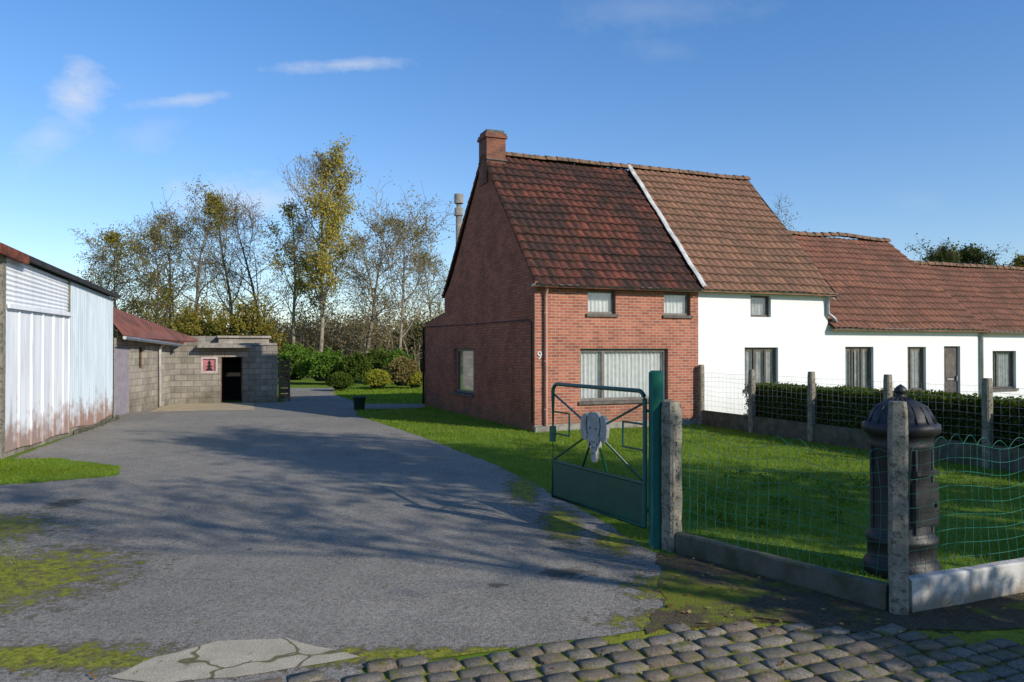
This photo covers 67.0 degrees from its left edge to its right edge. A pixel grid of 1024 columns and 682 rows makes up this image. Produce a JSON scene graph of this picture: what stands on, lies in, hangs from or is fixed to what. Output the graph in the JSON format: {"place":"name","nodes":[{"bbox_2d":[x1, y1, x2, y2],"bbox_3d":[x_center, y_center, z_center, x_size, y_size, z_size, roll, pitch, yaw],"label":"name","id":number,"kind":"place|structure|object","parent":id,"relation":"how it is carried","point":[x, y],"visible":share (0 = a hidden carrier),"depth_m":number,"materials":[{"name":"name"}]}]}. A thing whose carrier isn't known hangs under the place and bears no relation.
{"place":"outdoors","nodes":[
{"label":"outdoors","id":0,"kind":"place"},
{"bbox_2d":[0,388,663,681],"bbox_3d":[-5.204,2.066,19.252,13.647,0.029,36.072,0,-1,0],"label":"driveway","id":1,"kind":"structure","parent":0,"point":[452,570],"depth_m":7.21,"materials":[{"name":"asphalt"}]},
{"bbox_2d":[0,456,123,484],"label":"grass","id":2,"kind":"structure","parent":1,"relation":"on","point":[25,467],"depth_m":11.96,"materials":[{"name":"plant"}]},
{"bbox_2d":[112,308,197,416],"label":"brick shed","id":3,"kind":"structure","parent":1,"relation":"on","point":[141,364],"depth_m":23.48,"materials":[{"name":"grey brick"}]},
{"bbox_2d":[114,347,128,415],"bbox_3d":[-11.111,1.130,21.939,0.052,1.930,1.230,0,-1,-7],"label":"door","id":4,"kind":"structure","parent":3,"relation":"in","point":[121,354],"depth_m":21.97,"materials":[{"name":"metal"}]},
{"bbox_2d":[149,403,254,411],"bbox_3d":[-9.868,2.135,25.164,2.999,0.001,3.635,0,-1,-14],"label":"sandy apron","id":5,"kind":"object","parent":1,"relation":"on","point":[207,406],"visible":0.98,"depth_m":24.80,"materials":[{"name":"sand"}]},
{"bbox_2d":[114,637,355,680],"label":"concrete patch","id":6,"kind":"object","parent":1,"relation":"on","point":[222,660],"visible":1,"depth_m":4.69,"materials":[{"name":"concrete"}]},
{"bbox_2d":[7,377,677,672],"bbox_3d":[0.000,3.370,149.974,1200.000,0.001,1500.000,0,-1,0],"label":"ground","id":7,"kind":"structure","parent":0,"point":[311,382],"depth_m":27.78,"materials":[{"name":"green plant"}]},
{"bbox_2d":[0,242,119,458],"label":"corrugated metal shed","id":8,"kind":"structure","parent":7,"relation":"on","point":[56,353],"depth_m":15.56,"materials":[{"name":"metal"}]},
{"bbox_2d":[5,303,72,452],"bbox_3d":[-9.141,0.666,15.074,0.070,2.597,3.542,0,-1,-14],"label":"sliding door","id":9,"kind":"structure","parent":8,"relation":"in","point":[37,386],"depth_m":14.79,"materials":[{"name":"metal"}]},
{"bbox_2d":[88,245,145,340],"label":"autumn tree","id":10,"kind":"object","parent":7,"relation":"on","point":[117,286],"visible":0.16,"depth_m":60.59,"materials":[{"name":"green plant"}]},
{"bbox_2d":[71,223,178,343],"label":"autumn tree","id":11,"kind":"object","parent":7,"relation":"on","point":[111,240],"visible":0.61,"depth_m":51.87,"materials":[{"name":"green plant"}]},
{"bbox_2d":[94,203,219,332],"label":"autumn tree","id":12,"kind":"object","parent":7,"relation":"on","point":[159,216],"visible":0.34,"depth_m":55.89,"materials":[{"name":"green plant"}]},
{"bbox_2d":[100,281,222,344],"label":"thicket","id":13,"kind":"object","parent":7,"relation":"on","point":[145,313],"visible":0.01,"depth_m":64.02,"materials":[{"name":"green plant"}]},
{"bbox_2d":[92,216,230,330],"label":"autumn tree","id":14,"kind":"object","parent":7,"relation":"on","point":[139,307],"visible":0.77,"depth_m":49.74,"materials":[{"name":"green plant"}]},
{"bbox_2d":[113,175,265,324],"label":"autumn tree","id":15,"kind":"object","parent":7,"relation":"on","point":[214,207],"visible":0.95,"depth_m":47.96,"materials":[{"name":"green plant"}]},
{"bbox_2d":[162,299,230,335],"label":"green shrub","id":16,"kind":"object","parent":7,"relation":"on","point":[195,325],"visible":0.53,"depth_m":46.45,"materials":[{"name":"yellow plant"}]},
{"bbox_2d":[170,336,289,403],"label":"concrete block shed","id":17,"kind":"structure","parent":7,"relation":"on","point":[211,369],"depth_m":27.28,"materials":[{"name":"concrete"}]},
{"bbox_2d":[174,189,291,326],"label":"bare tree","id":18,"kind":"object","parent":7,"relation":"on","point":[228,290],"visible":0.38,"depth_m":53.52,"materials":[{"name":"brown plant"}]},
{"bbox_2d":[200,288,287,363],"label":"green shrub","id":19,"kind":"object","parent":7,"relation":"on","point":[246,324],"visible":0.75,"depth_m":45.44,"materials":[{"name":"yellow plant"}]},
{"bbox_2d":[185,195,306,339],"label":"bare tree","id":20,"kind":"object","parent":7,"relation":"on","point":[235,229],"visible":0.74,"depth_m":51.31,"materials":[{"name":"brown plant"}]},
{"bbox_2d":[253,197,318,344],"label":"poplar tree","id":21,"kind":"object","parent":7,"relation":"on","point":[290,214],"visible":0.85,"depth_m":46.86,"materials":[{"name":"green plant"}]},
{"bbox_2d":[278,342,315,379],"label":"bush","id":22,"kind":"object","parent":7,"relation":"on","point":[295,353],"visible":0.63,"depth_m":41.52,"materials":[{"name":"green"}]},
{"bbox_2d":[253,279,385,377],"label":"thicket","id":23,"kind":"object","parent":7,"relation":"on","point":[311,340],"visible":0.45,"depth_m":51.17,"materials":[{"name":"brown plant"}]},
{"bbox_2d":[295,347,344,380],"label":"bush","id":24,"kind":"object","parent":7,"relation":"on","point":[322,366],"visible":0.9,"depth_m":40.38,"materials":[{"name":"green"}]},
{"bbox_2d":[277,133,366,351],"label":"poplar tree","id":25,"kind":"object","parent":7,"relation":"on","point":[326,168],"visible":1,"depth_m":45.24,"materials":[{"name":"green plant"}]},
{"bbox_2d":[265,307,437,349],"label":"thicket","id":26,"kind":"object","parent":7,"relation":"on","point":[346,327],"visible":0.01,"depth_m":66.02,"materials":[{"name":"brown plant"}]},
{"bbox_2d":[340,349,373,381],"bbox_3d":[-8.050,1.266,39.996,1.714,1.728,1.619,0,-1,0],"label":"evergreen shrub","id":27,"kind":"object","parent":7,"relation":"on","point":[357,365],"visible":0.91,"depth_m":39.66,"materials":[{"name":"green plant"}]},
{"bbox_2d":[316,229,425,336],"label":"bare tree","id":28,"kind":"object","parent":7,"relation":"on","point":[347,284],"visible":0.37,"depth_m":55.66,"materials":[{"name":"brown plant"}]},
{"bbox_2d":[324,205,424,352],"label":"bare tree","id":29,"kind":"object","parent":7,"relation":"on","point":[359,279],"visible":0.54,"depth_m":48.77,"materials":[{"name":"brown plant"}]},
{"bbox_2d":[363,345,390,369],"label":"evergreen shrub","id":30,"kind":"object","parent":7,"relation":"on","point":[376,357],"visible":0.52,"depth_m":42.62,"materials":[{"name":"green plant"}]},
{"bbox_2d":[312,296,443,378],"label":"thicket","id":31,"kind":"object","parent":7,"relation":"on","point":[354,345],"visible":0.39,"depth_m":49.12,"materials":[{"name":"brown plant"}]},
{"bbox_2d":[346,176,454,349],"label":"bare tree","id":32,"kind":"object","parent":7,"relation":"on","point":[416,233],"visible":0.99,"depth_m":44.24,"materials":[{"name":"brown plant"}]},
{"bbox_2d":[388,317,428,372],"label":"green shrub","id":33,"kind":"object","parent":7,"relation":"on","point":[412,341],"visible":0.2,"depth_m":49.13,"materials":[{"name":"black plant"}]},
{"bbox_2d":[395,244,448,326],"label":"bare tree","id":34,"kind":"object","parent":7,"relation":"on","point":[438,262],"visible":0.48,"depth_m":54.84,"materials":[{"name":"brown plant"}]},
{"bbox_2d":[425,173,534,430],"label":"gable wall","id":35,"kind":"structure","parent":7,"relation":"on","point":[491,280],"depth_m":20.40,"materials":[{"name":"red brick"}]},
{"bbox_2d":[458,351,472,390],"bbox_3d":[-1.296,0.859,22.303,0.001,1.140,1.680,0,-1,-22],"label":"window glass","id":36,"kind":"object","parent":35,"relation":"in","point":[465,370],"visible":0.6,"depth_m":22.43,"materials":[{"name":"glass"}]},
{"bbox_2d":[422,320,531,422],"bbox_3d":[-1.274,0.773,21.835,0.084,2.582,8.964,0,-1,-22],"label":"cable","id":37,"kind":"object","parent":35,"relation":"attached to","point":[423,365],"visible":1,"depth_m":25.90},
{"bbox_2d":[442,155,537,297],"bbox_3d":[-0.803,-3.077,20.744,0.075,3.920,7.170,0,-1,-22],"label":"verge board","id":38,"kind":"object","parent":35,"relation":"attached to","point":[534,281],"visible":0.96,"depth_m":19.68,"materials":[{"name":"black wood"}]},
{"bbox_2d":[442,155,627,297],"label":"back roof tiles","id":39,"kind":"object","parent":35,"relation":"attached to","point":[453,263],"visible":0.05,"depth_m":22.35,"materials":[{"name":"tile"}]},
{"bbox_2d":[506,152,628,168],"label":"ridge tiles","id":40,"kind":"object","parent":39,"relation":"on","point":[574,161],"visible":0.94,"depth_m":21.71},
{"bbox_2d":[482,154,702,291],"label":"roof tiles","id":41,"kind":"object","parent":35,"relation":"attached to","point":[576,225],"visible":1,"depth_m":19.62,"materials":[{"name":"tile"}]},
{"bbox_2d":[477,132,507,185],"bbox_3d":[-0.534,-4.861,20.824,0.620,1.330,0.680,0,-1,-22],"label":"brick chimney","id":42,"kind":"object","parent":41,"relation":"on","point":[492,145],"visible":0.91,"depth_m":20.58,"materials":[{"name":"brick"}]},
{"bbox_2d":[531,283,703,291],"bbox_3d":[2.593,-1.251,18.331,4.610,0.072,0.138,0,-1,-22],"label":"gutter","id":43,"kind":"object","parent":41,"relation":"attached to","point":[533,284],"visible":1,"depth_m":18.21,"materials":[{"name":"metal"}]},
{"bbox_2d":[628,164,706,286],"bbox_3d":[4.081,-3.232,20.736,0.166,3.830,3.610,0,-1,-22],"label":"roof flashing","id":44,"kind":"object","parent":41,"relation":"attached to","point":[681,248],"visible":1,"depth_m":20.52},
{"bbox_2d":[535,287,697,424],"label":"front wall","id":45,"kind":"structure","parent":7,"relation":"on","point":[638,319],"depth_m":18.35,"materials":[{"name":"red brick"}]},
{"bbox_2d":[544,287,548,425],"bbox_3d":[0.785,0.410,17.623,0.091,3.305,0.165,0,-1,-22],"label":"downpipe","id":46,"kind":"object","parent":45,"relation":"attached to","point":[546,357],"visible":0.99,"depth_m":17.62,"materials":[{"name":"metal"}]},
{"bbox_2d":[588,290,613,313],"bbox_3d":[2.079,-0.920,18.395,0.750,0.560,0.051,0,-1,-22],"label":"window frame","id":47,"kind":"object","parent":45,"relation":"attached to","point":[612,298],"visible":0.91,"depth_m":18.44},
{"bbox_2d":[588,293,610,311],"bbox_3d":[2.050,-0.919,18.465,0.710,0.520,0.046,0,-1,-22],"label":"curtain","id":48,"kind":"object","parent":47,"relation":"hanging from","point":[599,302],"visible":0.88,"depth_m":18.48,"materials":[{"name":"fabric"}]},
{"bbox_2d":[580,349,665,400],"bbox_3d":[2.666,0.803,18.620,2.420,1.240,0.052,0,-1,-22],"label":"window frame","id":49,"kind":"object","parent":45,"relation":"attached to","point":[602,351],"visible":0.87,"depth_m":18.48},
{"bbox_2d":[581,351,661,397],"bbox_3d":[2.637,0.803,18.690,2.380,1.200,0.048,0,-1,-22],"label":"curtain","id":50,"kind":"object","parent":49,"relation":"hanging from","point":[629,369],"visible":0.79,"depth_m":18.67,"materials":[{"name":"fabric"}]},
{"bbox_2d":[576,288,693,348],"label":"brick lintels","id":51,"kind":"object","parent":45,"relation":"attached to","point":[621,345],"visible":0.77,"depth_m":18.50,"materials":[{"name":"brick"}]},
{"bbox_2d":[664,293,687,314],"bbox_3d":[4.039,-0.912,19.203,0.770,0.560,0.050,0,-1,-22],"label":"window frame","id":52,"kind":"object","parent":45,"relation":"attached to","point":[686,302],"visible":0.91,"depth_m":19.27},
{"bbox_2d":[664,295,684,312],"bbox_3d":[4.010,-0.911,19.273,0.730,0.520,0.046,0,-1,-22],"label":"curtain","id":53,"kind":"object","parent":52,"relation":"hanging from","point":[674,303],"visible":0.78,"depth_m":19.28,"materials":[{"name":"fabric"}]},
{"bbox_2d":[698,365,704,424],"bbox_3d":[4.697,1.338,19.198,0.133,1.500,0.133,0,-1,-22],"label":"concrete post","id":54,"kind":"object","parent":7,"relation":"on","point":[701,387],"visible":0.99,"depth_m":19.15,"materials":[{"name":"concrete"}]},
{"bbox_2d":[696,279,827,414],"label":"walls","id":55,"kind":"structure","parent":7,"relation":"on","point":[793,329],"depth_m":19.94,"materials":[{"name":"paint"}]},
{"bbox_2d":[628,170,738,278],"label":"back roof tiles","id":56,"kind":"object","parent":55,"relation":"attached to","point":[660,221],"visible":0.01,"depth_m":24.60,"materials":[{"name":"tile"}]},
{"bbox_2d":[626,163,750,180],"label":"ridge tiles","id":57,"kind":"object","parent":56,"relation":"on","point":[689,172],"visible":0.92,"depth_m":23.22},
{"bbox_2d":[629,169,835,295],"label":"roof tiles","id":58,"kind":"object","parent":55,"relation":"attached to","point":[732,234],"visible":1,"depth_m":21.41,"materials":[{"name":"tile"}]},
{"bbox_2d":[750,295,768,316],"bbox_3d":[6.410,-0.902,20.180,0.660,0.560,0.050,0,-1,-22],"label":"window frame","id":59,"kind":"object","parent":55,"relation":"attached to","point":[767,306],"visible":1,"depth_m":20.24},
{"bbox_2d":[750,298,765,314],"bbox_3d":[6.382,-0.901,20.249,0.620,0.520,0.045,0,-1,-22],"label":"curtain","id":60,"kind":"object","parent":59,"relation":"hanging from","point":[757,306],"visible":0.76,"depth_m":20.28,"materials":[{"name":"fabric"}]},
{"bbox_2d":[745,347,775,382],"bbox_3d":[6.429,0.708,20.172,1.080,1.080,0.051,0,-1,-22],"label":"window frame","id":61,"kind":"object","parent":55,"relation":"attached to","point":[753,349],"visible":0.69,"depth_m":20.23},
{"bbox_2d":[745,350,772,384],"bbox_3d":[6.400,0.709,20.242,1.040,1.040,0.046,0,-1,-22],"label":"curtain","id":62,"kind":"object","parent":61,"relation":"hanging from","point":[759,362],"visible":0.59,"depth_m":20.27,"materials":[{"name":"fabric"}]},
{"bbox_2d":[807,372,815,441],"bbox_3d":[6.107,1.340,15.777,0.133,1.430,0.133,0,-1,-22],"label":"concrete post","id":63,"kind":"object","parent":7,"relation":"on","point":[811,400],"visible":1,"depth_m":15.72,"materials":[{"name":"concrete"}]},
{"bbox_2d":[702,373,1023,472],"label":"garden fence","id":64,"kind":"object","parent":7,"relation":"on","point":[843,436],"visible":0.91,"depth_m":15.02,"materials":[{"name":"concrete"}]},
{"bbox_2d":[743,381,1023,448],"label":"clipped hedge","id":65,"kind":"object","parent":7,"relation":"on","point":[862,401],"visible":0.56,"depth_m":14.60,"materials":[{"name":"green"}]},
{"bbox_2d":[883,374,892,400],"bbox_3d":[6.823,1.323,14.039,0.133,1.430,0.133,0,-1,-22],"label":"concrete post","id":66,"kind":"object","parent":7,"relation":"on","point":[887,386],"visible":0.36,"depth_m":13.99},
{"bbox_2d":[828,324,979,396],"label":"walls","id":67,"kind":"structure","parent":7,"relation":"on","point":[889,352],"depth_m":22.02,"materials":[{"name":"paint"}]},
{"bbox_2d":[845,347,870,388],"bbox_3d":[9.549,0.760,21.457,1.030,1.200,0.051,0,-1,-22],"label":"window frame","id":68,"kind":"object","parent":67,"relation":"attached to","point":[860,365],"visible":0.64,"depth_m":21.50,"materials":[{"name":"wood"}]},
{"bbox_2d":[845,349,866,387],"bbox_3d":[9.520,0.761,21.527,0.990,1.160,0.046,0,-1,-22],"label":"curtain","id":69,"kind":"object","parent":68,"relation":"hanging from","point":[856,366],"visible":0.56,"depth_m":21.56,"materials":[{"name":"fabric"}]},
{"bbox_2d":[792,234,987,331],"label":"roof tiles","id":70,"kind":"object","parent":67,"relation":"on","point":[880,284],"visible":0.76,"depth_m":23.35,"materials":[{"name":"tile"}]},
{"bbox_2d":[833,327,988,330],"bbox_3d":[11.437,-0.316,21.966,5.940,0.072,0.138,0,-1,-22],"label":"gutter","id":71,"kind":"object","parent":70,"relation":"attached to","point":[911,329],"visible":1,"depth_m":21.82,"materials":[{"name":"metal"}]},
{"bbox_2d":[908,347,922,389],"bbox_3d":[11.565,0.793,22.288,0.730,1.250,0.051,0,-1,-22],"label":"window frame","id":72,"kind":"object","parent":67,"relation":"attached to","point":[909,364],"visible":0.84,"depth_m":22.25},
{"bbox_2d":[911,349,919,387],"bbox_3d":[11.536,0.794,22.357,0.690,1.210,0.046,0,-1,-22],"label":"curtain","id":73,"kind":"object","parent":72,"relation":"hanging from","point":[915,365],"visible":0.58,"depth_m":22.42,"materials":[{"name":"fabric"}]},
{"bbox_2d":[944,346,957,392],"bbox_3d":[12.899,1.089,22.840,0.670,1.870,0.061,0,-1,-22],"label":"door","id":74,"kind":"structure","parent":67,"relation":"in","point":[952,385],"depth_m":22.81,"materials":[{"name":"wood"}]},
{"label":"back roof tiles","id":75,"kind":"object","parent":67,"relation":"attached to","visible":0},
{"bbox_2d":[788,230,890,241],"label":"ridge tiles","id":76,"kind":"object","parent":75,"relation":"on","point":[838,234],"visible":0.69,"depth_m":25.47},
{"bbox_2d":[905,233,964,262],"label":"autumn tree","id":77,"kind":"object","parent":7,"relation":"on","point":[940,256],"visible":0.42,"depth_m":56.28,"materials":[{"name":"green plant"}]},
{"bbox_2d":[951,243,1014,264],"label":"autumn tree","id":78,"kind":"object","parent":7,"relation":"on","point":[974,255],"visible":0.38,"depth_m":57.08,"materials":[{"name":"green plant"}]},
{"bbox_2d":[981,378,992,468],"bbox_3d":[7.547,1.306,12.282,0.133,1.430,0.133,0,-1,-22],"label":"concrete post","id":79,"kind":"object","parent":7,"relation":"on","point":[987,405],"visible":1,"depth_m":12.23,"materials":[{"name":"concrete"}]},
{"bbox_2d":[333,386,421,403],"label":"back lawn","id":80,"kind":"structure","parent":0,"point":[384,396],"depth_m":30.59,"materials":[{"name":"green plant"}]},
{"bbox_2d":[325,371,353,388],"bbox_3d":[-7.690,1.747,34.581,1.304,0.809,1.245,0,-1,0],"label":"round bush","id":81,"kind":"object","parent":80,"relation":"on","point":[339,380],"visible":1,"depth_m":34.29,"materials":[{"name":"green plant"}]},
{"bbox_2d":[363,369,391,387],"bbox_3d":[-6.222,1.711,35.881,1.394,0.892,1.399,0,-1,0],"label":"round bush","id":82,"kind":"object","parent":80,"relation":"on","point":[377,378],"visible":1,"depth_m":35.52,"materials":[{"name":"yellow plant"}]},
{"bbox_2d":[385,355,420,385],"bbox_3d":[-5.182,1.392,36.550,1.674,1.433,1.544,0,-1,-22],"label":"brown shrub","id":83,"kind":"object","parent":80,"relation":"on","point":[402,370],"visible":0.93,"depth_m":36.19,"materials":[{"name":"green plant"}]},
{"bbox_2d":[0,0,1023,337],"label":"sky","id":84,"kind":"structure","parent":0,"point":[895,120],"materials":[{"name":"blue"}]},
{"bbox_2d":[177,620,1023,681],"bbox_3d":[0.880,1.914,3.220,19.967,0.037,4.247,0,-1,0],"label":"cobblestones","id":85,"kind":"structure","parent":0,"point":[628,664],"depth_m":4.66,"materials":[{"name":"stone"}]},
{"bbox_2d":[354,404,1023,611],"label":"lawn","id":86,"kind":"structure","parent":0,"point":[854,532],"depth_m":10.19,"materials":[{"name":"plant"}]},
{"bbox_2d":[533,418,697,432],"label":"plinth","id":87,"kind":"structure","parent":86,"relation":"on","point":[559,427],"depth_m":18.03,"materials":[{"name":"concrete"}]},
{"bbox_2d":[649,370,663,548],"bbox_3d":[1.378,1.127,7.386,0.144,1.690,0.144,0,-1,0],"label":"green gate post","id":88,"kind":"object","parent":86,"relation":"on","point":[656,388],"visible":0.95,"depth_m":7.32,"materials":[{"name":"metal"}]},
{"bbox_2d":[549,382,648,528],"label":"garden gate","id":89,"kind":"structure","parent":88,"relation":"attached to","point":[618,497],"depth_m":8.11,"materials":[{"name":"metal"}]},
{"bbox_2d":[661,401,681,552],"bbox_3d":[1.506,1.272,7.301,0.161,1.400,0.179,0,-1,-36],"label":"concrete post","id":90,"kind":"object","parent":86,"relation":"on","point":[671,435],"visible":0.96,"depth_m":7.24,"materials":[{"name":"concrete"}]},
{"bbox_2d":[748,369,755,432],"bbox_3d":[5.413,1.356,17.460,0.133,1.430,0.133,0,-1,-22],"label":"concrete post","id":91,"kind":"object","parent":86,"relation":"on","point":[751,393],"visible":1,"depth_m":17.41,"materials":[{"name":"concrete"}]},
{"bbox_2d":[682,466,869,530],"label":"lawn weeds","id":92,"kind":"object","parent":86,"relation":"on","point":[729,520],"visible":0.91,"depth_m":9.40,"materials":[{"name":"green plant"}]},
{"bbox_2d":[861,384,941,578],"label":"column","id":93,"kind":"structure","parent":86,"relation":"on","point":[922,430],"depth_m":6.39,"materials":[{"name":"black metal"}]},
{"bbox_2d":[864,397,937,534],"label":"ribs","id":94,"kind":"object","parent":93,"relation":"attached to","point":[915,469],"visible":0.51,"depth_m":6.47,"materials":[{"name":"black metal"}]},
{"bbox_2d":[912,470,938,526],"bbox_3d":[3.391,1.287,6.331,0.260,0.450,0.050,0,-1,-22],"label":"access panel","id":95,"kind":"object","parent":93,"relation":"attached to","point":[925,499],"visible":0.91,"depth_m":6.31,"materials":[{"name":"black metal"}]},
{"bbox_2d":[642,552,1023,633],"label":"verge soil","id":96,"kind":"structure","parent":0,"point":[810,603],"depth_m":5.64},
{"bbox_2d":[675,531,888,609],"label":"garden wall","id":97,"kind":"structure","parent":96,"relation":"on","point":[862,590],"depth_m":6.22,"materials":[{"name":"concrete"}]},
{"bbox_2d":[675,421,888,583],"bbox_3d":[2.121,1.303,6.392,0.076,1.139,2.115,0,-1,-35],"label":"wire fence","id":98,"kind":"object","parent":97,"relation":"on","point":[789,470],"visible":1,"depth_m":6.23,"materials":[{"name":"teal"}]},
{"bbox_2d":[625,554,1023,636],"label":"fallen leaves","id":99,"kind":"object","parent":96,"relation":"on","point":[710,627],"visible":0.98,"depth_m":5.57,"materials":[{"name":"brown plant"}]},
{"bbox_2d":[887,401,908,614],"bbox_3d":[2.773,1.194,5.558,0.128,1.520,0.128,0,-1,20],"label":"concrete post","id":100,"kind":"object","parent":96,"relation":"on","point":[898,513],"visible":1,"depth_m":5.50,"materials":[{"name":"concrete"}]},
{"bbox_2d":[909,557,1023,612],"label":"white wall","id":101,"kind":"structure","parent":96,"relation":"on","point":[942,588],"depth_m":5.74,"materials":[{"name":"concrete"}]},
{"bbox_2d":[908,434,1023,571],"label":"wire fence","id":102,"kind":"object","parent":101,"relation":"on","point":[963,471],"visible":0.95,"depth_m":5.81,"materials":[{"name":"teal"}]},
{"bbox_2d":[980,332,1023,398],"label":"walls","id":103,"kind":"structure","parent":0,"point":[1014,343],"depth_m":23.66,"materials":[{"name":"paint"}]},
{"bbox_2d":[914,263,1023,333],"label":"roof tiles","id":104,"kind":"object","parent":103,"relation":"on","point":[991,299],"visible":0.9,"depth_m":25.35,"materials":[{"name":"tile"}]},
{"bbox_2d":[911,260,1023,270],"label":"ridge tiles","id":105,"kind":"object","parent":104,"relation":"on","point":[935,263],"visible":0.89,"depth_m":26.76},
{"bbox_2d":[993,351,1012,388],"bbox_3d":[14.967,0.877,23.689,1.050,1.150,0.051,0,-1,-22],"label":"window frame","id":106,"kind":"object","parent":103,"relation":"attached to","point":[1011,369],"visible":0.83,"depth_m":23.72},
{"bbox_2d":[993,353,1009,386],"bbox_3d":[14.938,0.878,23.759,1.010,1.110,0.046,0,-1,-22],"label":"curtain","id":107,"kind":"object","parent":106,"relation":"hanging from","point":[1003,367],"visible":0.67,"depth_m":23.82,"materials":[{"name":"fabric"}]},
{"bbox_3d":[-0.458,0.403,25.850,4.470,3.500,2.270,0,-1,-22],"label":"back wall","id":108,"kind":"object","parent":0,"visible":0},
{"bbox_2d":[454,193,462,242],"bbox_3d":[-1.722,-2.705,25.051,0.300,4.100,0.300,0,-1,-22],"label":"flue pipe","id":109,"kind":"object","parent":108,"relation":"on","point":[458,199],"visible":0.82,"depth_m":24.97,"materials":[{"name":"grey metal"}]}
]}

